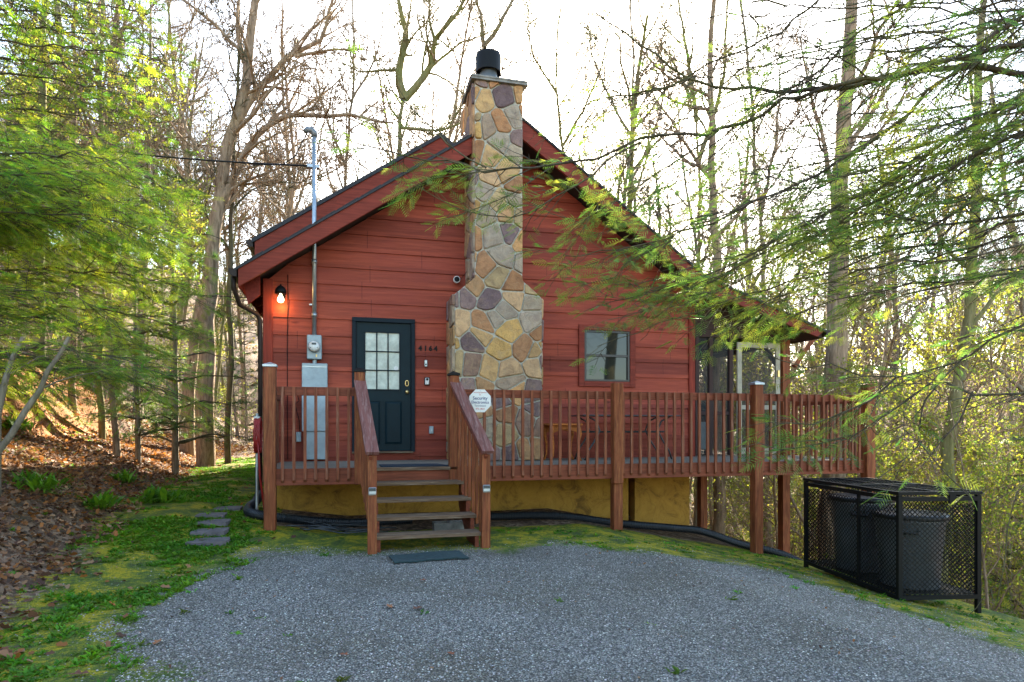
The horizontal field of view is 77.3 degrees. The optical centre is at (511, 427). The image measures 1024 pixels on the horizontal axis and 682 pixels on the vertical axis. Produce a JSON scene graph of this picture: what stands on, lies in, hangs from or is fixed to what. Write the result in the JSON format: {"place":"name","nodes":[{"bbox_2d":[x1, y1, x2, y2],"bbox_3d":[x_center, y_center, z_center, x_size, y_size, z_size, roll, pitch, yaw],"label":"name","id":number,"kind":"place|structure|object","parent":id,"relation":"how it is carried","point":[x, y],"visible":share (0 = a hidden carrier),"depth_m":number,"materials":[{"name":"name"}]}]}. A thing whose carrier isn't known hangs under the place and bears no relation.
{"place":"outdoors","nodes":[
{"label":"outdoors","id":0,"kind":"place"},
{"bbox_2d":[0,252,1023,681],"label":"ground","id":1,"kind":"structure","parent":0,"point":[142,574],"depth_m":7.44,"materials":[{"name":"green plant"}]},
{"bbox_2d":[0,336,72,495],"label":"leaning sapling","id":2,"kind":"object","parent":1,"relation":"on","point":[4,387],"visible":0.84,"depth_m":6.85,"materials":[{"name":"grey plant"}]},
{"bbox_2d":[6,468,75,494],"bbox_3d":[-5.637,0.638,7.483,0.931,0.342,0.869,0,0,-14],"label":"fern","id":3,"kind":"object","parent":1,"relation":"on","point":[34,483],"visible":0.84,"depth_m":7.43,"materials":[{"name":"green plant"}]},
{"bbox_2d":[1,0,95,372],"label":"bare tree","id":4,"kind":"object","parent":1,"relation":"on","point":[63,121],"visible":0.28,"depth_m":13.95,"materials":[{"name":"brown plant"}]},
{"bbox_2d":[0,60,105,160],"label":"young leaf tree","id":5,"kind":"object","parent":1,"relation":"on","point":[8,81],"visible":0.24,"depth_m":14.08,"materials":[{"name":"green plant"}]},
{"bbox_2d":[0,336,112,454],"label":"leaning sapling","id":6,"kind":"object","parent":1,"relation":"on","point":[11,434],"visible":0.91,"depth_m":6.62,"materials":[{"name":"grey plant"}]},
{"bbox_2d":[0,0,138,438],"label":"bare tree","id":7,"kind":"object","parent":1,"relation":"on","point":[102,429],"visible":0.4,"depth_m":14.45,"materials":[{"name":"brown plant"}]},
{"bbox_2d":[0,71,163,345],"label":"young leaf tree","id":8,"kind":"object","parent":1,"relation":"on","point":[56,117],"visible":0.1,"depth_m":17.83,"materials":[{"name":"green plant"}]},
{"bbox_2d":[0,0,180,380],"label":"pine tree","id":9,"kind":"object","parent":1,"relation":"on","point":[90,45],"visible":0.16,"depth_m":16.67,"materials":[{"name":"plant"}]},
{"bbox_2d":[38,0,147,412],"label":"bare tree","id":10,"kind":"object","parent":1,"relation":"on","point":[73,290],"visible":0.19,"depth_m":14.98,"materials":[{"name":"brown plant"}]},
{"bbox_2d":[1,70,190,394],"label":"young leaf tree","id":11,"kind":"object","parent":1,"relation":"on","point":[90,268],"visible":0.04,"depth_m":18.83,"materials":[{"name":"green plant"}]},
{"bbox_2d":[2,0,198,392],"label":"bare tree","id":12,"kind":"object","parent":1,"relation":"on","point":[143,88],"visible":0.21,"depth_m":20.21,"materials":[{"name":"brown plant"}]},
{"bbox_2d":[0,0,201,249],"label":"hemlock tree","id":13,"kind":"object","parent":1,"relation":"on","point":[106,102],"visible":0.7,"depth_m":10.73,"materials":[{"name":"green plant"}]},
{"bbox_2d":[74,485,127,509],"bbox_3d":[-5.227,0.917,8.152,0.748,0.300,0.976,0,0,-14],"label":"fern","id":14,"kind":"object","parent":1,"relation":"on","point":[106,500],"visible":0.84,"depth_m":8.01,"materials":[{"name":"green plant"}]},
{"bbox_2d":[0,0,221,403],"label":"bare tree","id":15,"kind":"object","parent":1,"relation":"on","point":[163,57],"visible":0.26,"depth_m":24.86,"materials":[{"name":"brown plant"}]},
{"bbox_2d":[0,0,223,457],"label":"young leaf tree","id":16,"kind":"object","parent":1,"relation":"on","point":[116,448],"visible":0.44,"depth_m":12.68,"materials":[{"name":"green plant"}]},
{"bbox_2d":[0,103,257,437],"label":"hemlock tree","id":17,"kind":"object","parent":1,"relation":"on","point":[27,186],"visible":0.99,"depth_m":8.03,"materials":[{"name":"green plant"}]},
{"bbox_2d":[64,0,210,379],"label":"bare tree","id":18,"kind":"object","parent":1,"relation":"on","point":[171,154],"visible":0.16,"depth_m":23.61,"materials":[{"name":"brown plant"}]},
{"bbox_2d":[59,200,226,463],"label":"pine tree","id":19,"kind":"object","parent":1,"relation":"on","point":[137,419],"visible":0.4,"depth_m":12.97,"materials":[{"name":"green plant"}]},
{"bbox_2d":[83,177,208,415],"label":"young leaf tree","id":20,"kind":"object","parent":1,"relation":"on","point":[178,340],"visible":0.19,"depth_m":23.21,"materials":[{"name":"green plant"}]},
{"bbox_2d":[126,483,188,503],"bbox_3d":[-5.165,0.972,9.293,0.912,0.328,0.808,0,0,39],"label":"fern","id":21,"kind":"object","parent":1,"relation":"on","point":[150,493],"visible":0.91,"depth_m":9.24,"materials":[{"name":"green plant"}]},
{"bbox_2d":[88,0,228,421],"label":"pine tree","id":22,"kind":"object","parent":1,"relation":"on","point":[149,126],"visible":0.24,"depth_m":20.89,"materials":[{"name":"green plant"}]},
{"bbox_2d":[84,164,257,474],"bbox_3d":[-7.149,-2.121,13.911,3.328,7.114,3.675,0,0,3],"label":"pine tree","id":23,"kind":"object","parent":1,"relation":"on","point":[175,441],"visible":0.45,"depth_m":13.95,"materials":[{"name":"green plant"}]},
{"bbox_2d":[69,0,273,398],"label":"bare tree","id":24,"kind":"object","parent":1,"relation":"on","point":[106,391],"visible":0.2,"depth_m":28.99,"materials":[{"name":"brown plant"}]},
{"bbox_2d":[105,0,261,419],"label":"bare tree","id":25,"kind":"object","parent":1,"relation":"on","point":[195,89],"visible":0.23,"depth_m":28.77,"materials":[{"name":"brown plant"}]},
{"bbox_2d":[179,228,205,455],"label":"bare tree","id":26,"kind":"object","parent":1,"relation":"on","point":[188,447],"visible":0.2,"depth_m":18.88,"materials":[{"name":"brown plant"}]},
{"bbox_2d":[142,120,246,438],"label":"bare tree","id":27,"kind":"object","parent":1,"relation":"on","point":[226,350],"visible":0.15,"depth_m":30.75,"materials":[{"name":"brown plant"}]},
{"bbox_2d":[106,0,284,416],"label":"bare tree","id":28,"kind":"object","parent":1,"relation":"on","point":[180,130],"visible":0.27,"depth_m":27.26,"materials":[{"name":"brown plant"}]},
{"bbox_2d":[125,2,268,382],"bbox_3d":[-15.703,-10.648,30.992,6.048,21.812,7.148,0,0,-43],"label":"bare tree","id":29,"kind":"object","parent":1,"relation":"on","point":[185,308],"visible":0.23,"depth_m":30.88,"materials":[{"name":"brown plant"}]},
{"bbox_2d":[149,133,248,401],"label":"bare tree","id":30,"kind":"object","parent":1,"relation":"on","point":[215,322],"visible":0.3,"depth_m":26.43,"materials":[{"name":"brown plant"}]},
{"bbox_2d":[139,0,322,463],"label":"bare tree","id":31,"kind":"object","parent":1,"relation":"on","point":[229,247],"visible":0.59,"depth_m":17.92,"materials":[{"name":"brown plant"}]},
{"bbox_2d":[193,117,269,426],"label":"bare tree","id":32,"kind":"object","parent":1,"relation":"on","point":[241,351],"visible":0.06,"depth_m":39.47,"materials":[{"name":"brown plant"}]},
{"bbox_2d":[217,302,257,438],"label":"pine tree","id":33,"kind":"object","parent":1,"relation":"on","point":[245,372],"visible":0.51,"depth_m":33.94,"materials":[{"name":"plant"}]},
{"bbox_2d":[176,98,301,423],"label":"bare tree","id":34,"kind":"object","parent":1,"relation":"on","point":[220,350],"visible":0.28,"depth_m":25.94,"materials":[{"name":"brown plant"}]},
{"bbox_2d":[192,103,311,323],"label":"bare tree","id":35,"kind":"object","parent":1,"relation":"on","point":[253,221],"visible":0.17,"depth_m":31.16,"materials":[{"name":"brown plant"}]},
{"bbox_2d":[202,89,307,335],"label":"bare tree","id":36,"kind":"object","parent":1,"relation":"on","point":[260,231],"visible":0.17,"depth_m":33.15,"materials":[{"name":"brown plant"}]},
{"bbox_2d":[253,413,263,510],"bbox_3d":[-3.476,0.513,8.839,0.164,1.415,0.316,0,0,-14],"label":"garden hose","id":37,"kind":"object","parent":1,"relation":"on","point":[257,436],"visible":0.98,"depth_m":8.76,"materials":[{"name":"red rubber"}]},
{"bbox_2d":[133,0,408,466],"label":"bare tree","id":38,"kind":"object","parent":1,"relation":"on","point":[205,454],"visible":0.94,"depth_m":16.88,"materials":[{"name":"brown plant"}]},
{"bbox_2d":[190,0,377,217],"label":"bare tree","id":39,"kind":"object","parent":1,"relation":"on","point":[280,54],"visible":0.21,"depth_m":34.17,"materials":[{"name":"brown plant"}]},
{"bbox_2d":[215,0,353,229],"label":"bare tree","id":40,"kind":"object","parent":1,"relation":"on","point":[291,135],"visible":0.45,"depth_m":22.96,"materials":[{"name":"brown plant"}]},
{"bbox_2d":[243,490,412,526],"bbox_3d":[-2.724,1.164,8.903,2.496,0.449,1.085,0,0,11],"label":"drain pipe","id":41,"kind":"object","parent":1,"relation":"on","point":[250,511],"visible":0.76,"depth_m":8.68,"materials":[{"name":"black plastic"}]},
{"bbox_2d":[269,0,401,213],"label":"bare tree","id":42,"kind":"object","parent":1,"relation":"on","point":[351,100],"visible":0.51,"depth_m":23.87,"materials":[{"name":"brown plant"}]},
{"bbox_2d":[286,519,395,533],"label":"old cables","id":43,"kind":"object","parent":1,"relation":"on","point":[328,527],"visible":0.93,"depth_m":8.29,"materials":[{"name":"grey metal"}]},
{"bbox_2d":[288,0,442,186],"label":"bare tree","id":44,"kind":"object","parent":1,"relation":"on","point":[382,128],"visible":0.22,"depth_m":27.92,"materials":[{"name":"brown plant"}]},
{"bbox_2d":[303,0,509,177],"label":"bare tree","id":45,"kind":"object","parent":1,"relation":"on","point":[471,5],"visible":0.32,"depth_m":20.75,"materials":[{"name":"brown plant"}]},
{"bbox_2d":[324,0,513,164],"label":"bare tree","id":46,"kind":"object","parent":1,"relation":"on","point":[413,89],"visible":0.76,"depth_m":20.92,"materials":[{"name":"brown plant"}]},
{"bbox_2d":[354,380,493,554],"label":"stairs","id":47,"kind":"structure","parent":1,"relation":"on","point":[476,499],"depth_m":7.68,"materials":[{"name":"brown wood"}]},
{"bbox_2d":[380,29,469,166],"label":"bare tree","id":48,"kind":"object","parent":1,"relation":"on","point":[435,100],"visible":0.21,"depth_m":25.52,"materials":[{"name":"brown plant"}]},
{"bbox_2d":[385,37,513,161],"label":"bare tree","id":49,"kind":"object","parent":1,"relation":"on","point":[427,102],"visible":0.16,"depth_m":27.71,"materials":[{"name":"brown plant"}]},
{"bbox_2d":[447,0,551,128],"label":"bare tree","id":50,"kind":"object","parent":1,"relation":"on","point":[488,40],"visible":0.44,"depth_m":22.93,"materials":[{"name":"brown plant"}]},
{"bbox_2d":[0,349,1016,681],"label":"leaf litter","id":51,"kind":"object","parent":1,"relation":"on","point":[80,445],"visible":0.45,"depth_m":8.77,"materials":[{"name":"brown plant"}]},
{"bbox_2d":[12,273,1005,546],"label":"woodland litter","id":52,"kind":"object","parent":1,"relation":"on","point":[254,403],"visible":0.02,"depth_m":44.09,"materials":[{"name":"brown plant"}]},
{"bbox_2d":[228,48,830,552],"bbox_3d":[-0.456,-0.094,15.721,10.196,11.768,11.580,0,0,-14],"label":"cabin","id":53,"kind":"object","parent":1,"relation":"on","point":[392,296],"visible":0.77,"depth_m":10.23,"materials":[{"name":"red wood"}]},
{"bbox_2d":[303,127,319,334],"bbox_3d":[-3.070,-3.003,9.782,0.241,3.186,0.106,0,0,-14],"label":"service mast","id":54,"kind":"object","parent":53,"relation":"attached to","point":[314,166],"visible":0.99,"depth_m":9.77,"materials":[{"name":"metal"}]},
{"bbox_2d":[302,363,327,459],"bbox_3d":[-3.021,-0.245,9.807,0.375,1.470,0.108,0,0,-14],"label":"electrical panel","id":55,"kind":"object","parent":53,"relation":"attached to","point":[314,374],"visible":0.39,"depth_m":9.77,"materials":[{"name":"grey paint"}]},
{"bbox_2d":[302,363,327,430],"bbox_3d":[-3.022,-0.460,9.809,0.375,1.040,0.104,0,0,-14],"label":"panel door","id":56,"kind":"structure","parent":55,"relation":"in","point":[311,376],"depth_m":9.76,"materials":[{"name":"grey paint"}]},
{"bbox_2d":[356,322,410,450],"bbox_3d":[-2.027,-0.642,10.121,0.845,2.023,0.105,0,0,-14],"label":"front door","id":57,"kind":"structure","parent":53,"relation":"in","point":[383,350],"depth_m":10.14,"materials":[{"name":"teal paint"}]},
{"bbox_2d":[578,324,634,386],"bbox_3d":[1.640,-1.230,11.076,1.045,1.060,0.080,0,0,-14],"label":"window","id":58,"kind":"structure","parent":53,"relation":"in","point":[620,361],"depth_m":11.07,"materials":[{"name":"red wood"}]},
{"bbox_2d":[736,342,779,453],"bbox_3d":[4.556,-0.535,11.809,0.900,2.050,0.070,0,0,-14],"label":"screen door","id":59,"kind":"structure","parent":53,"relation":"in","point":[738,354],"depth_m":11.73,"materials":[{"name":"beige paint"}]},
{"bbox_2d":[262,362,875,553],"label":"deck","id":60,"kind":"structure","parent":1,"relation":"on","point":[616,467],"depth_m":9.07,"materials":[{"name":"brown wood"}]},
{"bbox_2d":[571,415,680,459],"bbox_3d":[1.846,0.162,10.504,1.700,0.724,0.670,0,0,-14],"label":"patio table","id":61,"kind":"object","parent":60,"relation":"on","point":[645,431],"visible":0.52,"depth_m":10.44,"materials":[{"name":"brown wood"}]},
{"bbox_2d":[497,0,647,183],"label":"bare tree","id":62,"kind":"object","parent":1,"relation":"on","point":[538,64],"visible":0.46,"depth_m":24.95,"materials":[{"name":"brown plant"}]},
{"bbox_2d":[558,0,708,239],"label":"bare tree","id":63,"kind":"object","parent":1,"relation":"on","point":[633,73],"visible":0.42,"depth_m":21.94,"materials":[{"name":"brown plant"}]},
{"bbox_2d":[490,511,803,560],"bbox_3d":[2.095,1.747,9.765,5.178,0.977,0.177,0,0,-5],"label":"drain pipe","id":64,"kind":"object","parent":1,"relation":"on","point":[634,525],"visible":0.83,"depth_m":9.69,"materials":[{"name":"black plastic"}]},
{"bbox_2d":[564,0,758,272],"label":"bare tree","id":65,"kind":"object","parent":1,"relation":"on","point":[649,76],"visible":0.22,"depth_m":22.90,"materials":[{"name":"brown plant"}]},
{"bbox_2d":[312,0,1023,630],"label":"hemlock tree","id":66,"kind":"object","parent":1,"relation":"on","point":[892,200],"visible":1,"depth_m":5.70,"materials":[{"name":"green plant"}]},
{"bbox_2d":[622,0,786,534],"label":"tree","id":67,"kind":"object","parent":1,"relation":"on","point":[719,524],"visible":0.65,"depth_m":14.94,"materials":[{"name":"brown plant"}]},
{"bbox_2d":[597,23,814,525],"bbox_3d":[5.565,-2.514,18.725,6.292,18.634,6.006,0,0,-9],"label":"bare tree","id":68,"kind":"object","parent":1,"relation":"on","point":[694,233],"visible":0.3,"depth_m":18.43,"materials":[{"name":"brown plant"}]},
{"bbox_2d":[644,0,775,487],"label":"bare tree","id":69,"kind":"object","parent":1,"relation":"on","point":[720,92],"visible":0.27,"depth_m":21.89,"materials":[{"name":"brown plant"}]},
{"bbox_2d":[693,165,804,529],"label":"bare tree","id":70,"kind":"object","parent":1,"relation":"on","point":[710,506],"visible":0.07,"depth_m":24.32,"materials":[{"name":"brown plant"}]},
{"bbox_2d":[707,359,819,557],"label":"young leaf tree","id":71,"kind":"object","parent":1,"relation":"on","point":[774,543],"visible":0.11,"depth_m":19.56,"materials":[{"name":"green plant"}]},
{"bbox_2d":[695,0,834,545],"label":"bare tree","id":72,"kind":"object","parent":1,"relation":"on","point":[776,145],"visible":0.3,"depth_m":19.72,"materials":[{"name":"brown plant"}]},
{"bbox_2d":[660,84,870,515],"bbox_3d":[12.273,-2.422,30.441,9.945,26.531,9.427,0,0,18],"label":"bare tree","id":73,"kind":"object","parent":1,"relation":"on","point":[743,228],"visible":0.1,"depth_m":29.83,"materials":[{"name":"brown plant"}]},
{"bbox_2d":[726,455,818,557],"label":"young leaf tree","id":74,"kind":"object","parent":1,"relation":"on","point":[797,537],"visible":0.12,"depth_m":19.53,"materials":[{"name":"green plant"}]},
{"bbox_2d":[682,97,913,547],"bbox_3d":[7.824,-1.945,19.267,7.486,17.504,7.452,0,0,-35],"label":"bare tree","id":75,"kind":"object","parent":1,"relation":"on","point":[768,524],"visible":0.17,"depth_m":19.15,"materials":[{"name":"brown plant"}]},
{"bbox_2d":[707,325,896,559],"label":"young leaf tree","id":76,"kind":"object","parent":1,"relation":"on","point":[774,480],"visible":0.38,"depth_m":14.57,"materials":[{"name":"green plant"}]},
{"bbox_2d":[754,0,949,565],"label":"tree","id":77,"kind":"object","parent":1,"relation":"on","point":[834,350],"visible":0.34,"depth_m":12.40,"materials":[{"name":"brown plant"}]},
{"bbox_2d":[691,220,1023,565],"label":"young leaf tree","id":78,"kind":"object","parent":1,"relation":"on","point":[973,415],"visible":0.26,"depth_m":15.15,"materials":[{"name":"green plant"}]},
{"bbox_2d":[766,179,951,488],"bbox_3d":[13.393,0.289,25.135,6.544,19.851,6.511,0,0,-34],"label":"bare tree","id":79,"kind":"object","parent":1,"relation":"on","point":[864,373],"visible":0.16,"depth_m":24.37,"materials":[{"name":"brown plant"}]},
{"bbox_2d":[699,133,1023,544],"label":"young leaf tree","id":80,"kind":"object","parent":1,"relation":"on","point":[886,350],"visible":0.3,"depth_m":13.46,"materials":[{"name":"green plant"}]},
{"bbox_2d":[747,76,1014,472],"bbox_3d":[15.391,-1.867,25.921,8.176,25.629,11.051,0,0,43],"label":"bare tree","id":81,"kind":"object","parent":1,"relation":"on","point":[898,327],"visible":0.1,"depth_m":25.76,"materials":[{"name":"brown plant"}]},
{"bbox_2d":[767,160,998,456],"bbox_3d":[15.639,-0.808,28.783,8.048,22.778,8.547,0,0,-33],"label":"bare tree","id":82,"kind":"object","parent":1,"relation":"on","point":[872,362],"visible":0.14,"depth_m":27.76,"materials":[{"name":"brown plant"}]},
{"bbox_2d":[799,353,972,574],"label":"young leaf tree","id":83,"kind":"object","parent":1,"relation":"on","point":[878,465],"visible":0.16,"depth_m":11.89,"materials":[{"name":"green plant"}]},
{"bbox_2d":[803,478,982,612],"bbox_3d":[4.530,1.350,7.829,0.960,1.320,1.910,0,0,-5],"label":"trash enclosure","id":84,"kind":"object","parent":1,"relation":"on","point":[945,591],"visible":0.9,"depth_m":7.11,"materials":[{"name":"black paint"}]},
{"bbox_2d":[828,493,895,572],"bbox_3d":[4.479,1.325,8.201,0.780,0.950,0.780,0,0,-14],"label":"trash can","id":85,"kind":"object","parent":84,"relation":"on","point":[862,497],"visible":0.28,"depth_m":7.97,"materials":[{"name":"grey plastic"}]},
{"bbox_2d":[871,508,949,589],"bbox_3d":[4.569,1.375,7.355,0.780,0.850,0.780,0,0,-14],"label":"trash can","id":86,"kind":"object","parent":84,"relation":"on","point":[924,548],"visible":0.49,"depth_m":7.08,"materials":[{"name":"grey plastic"}]},
{"bbox_2d":[790,294,1023,599],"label":"young leaf tree","id":87,"kind":"object","parent":1,"relation":"on","point":[960,306],"visible":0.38,"depth_m":16.26,"materials":[{"name":"green plant"}]},
{"bbox_2d":[816,403,1021,610],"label":"young leaf tree","id":88,"kind":"object","parent":1,"relation":"on","point":[999,437],"visible":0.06,"depth_m":15.58,"materials":[{"name":"green plant"}]},
{"bbox_2d":[879,408,983,521],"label":"young leaf tree","id":89,"kind":"object","parent":1,"relation":"on","point":[924,435],"visible":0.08,"depth_m":15.40,"materials":[{"name":"green plant"}]},
{"bbox_2d":[846,423,1023,610],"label":"young leaf tree","id":90,"kind":"object","parent":1,"relation":"on","point":[850,474],"visible":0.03,"depth_m":15.63,"materials":[{"name":"green plant"}]},
{"bbox_2d":[849,122,1023,504],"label":"bare tree","id":91,"kind":"object","parent":1,"relation":"on","point":[931,305],"visible":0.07,"depth_m":29.51,"materials":[{"name":"brown plant"}]},
{"bbox_2d":[875,330,1023,618],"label":"young leaf tree","id":92,"kind":"object","parent":1,"relation":"on","point":[997,505],"visible":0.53,"depth_m":12.61,"materials":[{"name":"green plant"}]},
{"bbox_2d":[877,264,1023,596],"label":"young leaf tree","id":93,"kind":"object","parent":1,"relation":"on","point":[1000,307],"visible":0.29,"depth_m":16.58,"materials":[{"name":"green plant"}]},
{"bbox_2d":[882,1,1023,391],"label":"bare tree","id":94,"kind":"object","parent":1,"relation":"on","point":[1019,387],"visible":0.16,"depth_m":20.07,"materials":[{"name":"brown plant"}]},
{"bbox_2d":[891,186,1023,608],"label":"bare tree","id":95,"kind":"object","parent":1,"relation":"on","point":[1020,383],"visible":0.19,"depth_m":27.41,"materials":[{"name":"plant"}]},
{"bbox_2d":[903,0,1023,582],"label":"tree","id":96,"kind":"object","parent":1,"relation":"on","point":[948,443],"visible":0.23,"depth_m":12.94,"materials":[{"name":"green plant"}]},
{"bbox_2d":[904,404,1023,617],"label":"young leaf tree","id":97,"kind":"object","parent":1,"relation":"on","point":[1020,452],"visible":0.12,"depth_m":15.51,"materials":[{"name":"green plant"}]},
{"bbox_2d":[909,330,1023,609],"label":"young leaf tree","id":98,"kind":"object","parent":1,"relation":"on","point":[981,384],"visible":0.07,"depth_m":19.69,"materials":[{"name":"green plant"}]},
{"bbox_2d":[917,430,1017,613],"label":"young leaf tree","id":99,"kind":"object","parent":1,"relation":"on","point":[988,561],"visible":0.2,"depth_m":14.15,"materials":[{"name":"green plant"}]},
{"bbox_2d":[947,432,1023,617],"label":"tree","id":100,"kind":"object","parent":1,"relation":"on","point":[1005,602],"visible":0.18,"depth_m":14.80,"materials":[{"name":"green plant"}]},
{"bbox_2d":[0,0,1023,375],"label":"sky","id":101,"kind":"structure","parent":0,"point":[566,26],"materials":[{"name":"white"}]},
{"bbox_2d":[4,536,1023,681],"bbox_3d":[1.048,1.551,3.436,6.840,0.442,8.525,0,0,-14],"label":"gravel driveway","id":102,"kind":"structure","parent":0,"point":[312,562],"depth_m":4.53,"materials":[{"name":"grey gravel"}]},
{"bbox_2d":[389,550,468,562],"bbox_3d":[-0.885,1.367,6.787,0.780,0.032,0.411,0,0,-19],"label":"floor mat","id":103,"kind":"object","parent":102,"relation":"on","point":[424,556],"visible":1,"depth_m":6.75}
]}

